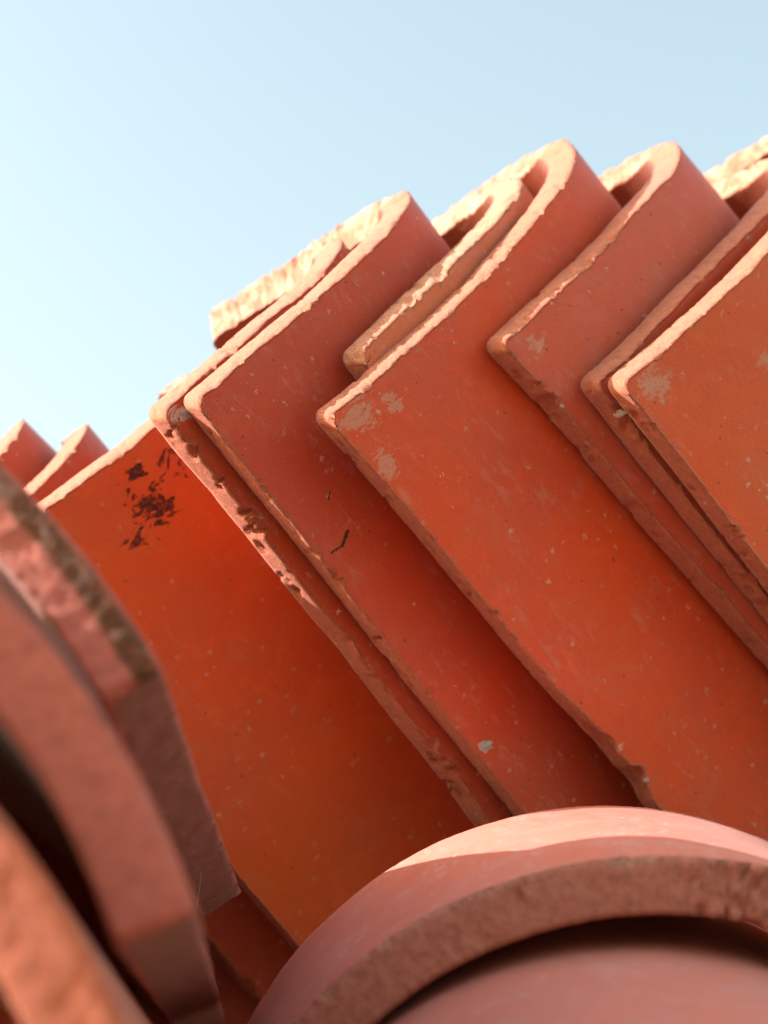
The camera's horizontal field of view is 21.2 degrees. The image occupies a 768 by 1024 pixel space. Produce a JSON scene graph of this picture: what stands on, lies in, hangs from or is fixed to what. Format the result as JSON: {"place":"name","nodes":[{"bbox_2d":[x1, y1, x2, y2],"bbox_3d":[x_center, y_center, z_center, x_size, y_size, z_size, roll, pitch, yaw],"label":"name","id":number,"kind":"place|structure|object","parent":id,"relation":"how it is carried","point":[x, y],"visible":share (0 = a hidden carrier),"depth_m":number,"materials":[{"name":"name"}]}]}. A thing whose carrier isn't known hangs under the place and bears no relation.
{"place":"outdoors","nodes":[
{"label":"outdoors","id":0,"kind":"place"},
{"bbox_2d":[0,0,767,452],"label":"sky","id":1,"kind":"structure","parent":0,"point":[160,159],"materials":[{"name":"blue"}]},
{"bbox_3d":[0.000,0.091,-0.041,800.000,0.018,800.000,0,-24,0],"label":"ground","id":2,"kind":"structure","parent":0,"visible":0},
{"bbox_2d":[0,813,149,1023],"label":"barrel tile","id":3,"kind":"object","parent":2,"relation":"on","point":[55,968],"visible":1,"depth_m":0.44,"materials":[{"name":"orange ceramic"}]},
{"bbox_2d":[0,589,225,1023],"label":"barrel tile","id":4,"kind":"object","parent":3,"relation":"on","point":[74,791],"visible":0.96,"depth_m":0.49,"materials":[{"name":"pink ceramic"}]},
{"bbox_2d":[0,463,240,918],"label":"barrel tile","id":5,"kind":"object","parent":4,"relation":"on","point":[56,589],"visible":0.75,"depth_m":0.58,"materials":[{"name":"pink ceramic"}]},
{"bbox_2d":[38,374,475,950],"bbox_3d":[-0.002,0.131,0.919,0.410,0.358,0.052,21,-31,-39],"label":"barrel tile","id":6,"kind":"object","parent":2,"relation":"on","point":[326,790],"visible":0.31,"depth_m":0.88,"materials":[{"name":"ceramic"}]},
{"bbox_2d":[149,239,513,826],"bbox_3d":[0.047,0.080,0.922,0.411,0.357,0.104,20,-31,-38],"label":"barrel tile","id":7,"kind":"object","parent":2,"relation":"on","point":[254,310],"visible":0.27,"depth_m":0.84,"materials":[{"name":"brown ceramic"}]},
{"bbox_2d":[184,191,644,815],"bbox_3d":[0.076,0.064,0.913,0.425,0.377,0.091,20,-31,-38],"label":"barrel tile","id":8,"kind":"object","parent":7,"relation":"on","point":[512,729],"visible":0.25,"depth_m":0.83,"materials":[{"name":"red ceramic"}]},
{"bbox_2d":[343,178,533,380],"bbox_3d":[0.129,0.050,0.929,0.410,0.361,0.087,21,-31,-38],"label":"barrel tile","id":9,"kind":"object","parent":8,"relation":"on","point":[473,231],"visible":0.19,"depth_m":0.85,"materials":[{"name":"ceramic"}]},
{"bbox_2d":[316,139,767,930],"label":"barrel tile","id":10,"kind":"object","parent":9,"relation":"on","point":[642,663],"visible":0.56,"depth_m":0.84,"materials":[{"name":"orange ceramic"}]},
{"bbox_2d":[377,915,767,1023],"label":"ridge tile","id":11,"kind":"object","parent":2,"relation":"on","point":[662,969],"visible":0.63,"depth_m":0.64,"materials":[{"name":"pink ceramic"}]},
{"bbox_2d":[247,806,767,1023],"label":"ridge tile","id":12,"kind":"object","parent":11,"relation":"on","point":[378,948],"visible":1,"depth_m":0.66,"materials":[{"name":"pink ceramic"}]},
{"bbox_2d":[580,159,767,623],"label":"barrel tile","id":13,"kind":"object","parent":2,"relation":"on","point":[743,194],"visible":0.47,"depth_m":0.84,"materials":[{"name":"ceramic"}]},
{"bbox_2d":[486,142,767,668],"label":"barrel tile","id":14,"kind":"object","parent":13,"relation":"on","point":[672,224],"visible":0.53,"depth_m":0.85,"materials":[{"name":"red ceramic"}]},
{"bbox_2d":[608,136,767,592],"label":"barrel tile","id":15,"kind":"object","parent":13,"relation":"on","point":[689,390],"visible":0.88,"depth_m":0.83,"materials":[{"name":"orange ceramic"}]},
{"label":"barrel tile","id":16,"kind":"object","parent":2,"relation":"on","visible":0},
{"bbox_2d":[0,1008,20,1023],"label":"barrel tile","id":17,"kind":"object","parent":16,"relation":"on","point":[6,1017],"visible":0.01,"depth_m":0.92,"materials":[{"name":"red ceramic"}]},
{"bbox_2d":[0,419,257,1023],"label":"barrel tile","id":18,"kind":"object","parent":17,"relation":"on","point":[28,453],"visible":0.05,"depth_m":0.92,"materials":[{"name":"ceramic"}]},
{"bbox_2d":[25,424,294,1004],"bbox_3d":[-0.042,0.147,0.942,0.397,0.334,0.045,20,-31,-37],"label":"barrel tile","id":19,"kind":"object","parent":18,"relation":"on","point":[251,950],"visible":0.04,"depth_m":0.91,"materials":[{"name":"red ceramic"}]},
{"bbox_2d":[118,978,167,1023],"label":"barrel tile","id":20,"kind":"object","parent":17,"relation":"on","point":[151,1015],"visible":0.02,"depth_m":0.93,"materials":[{"name":"red ceramic"}]}
]}

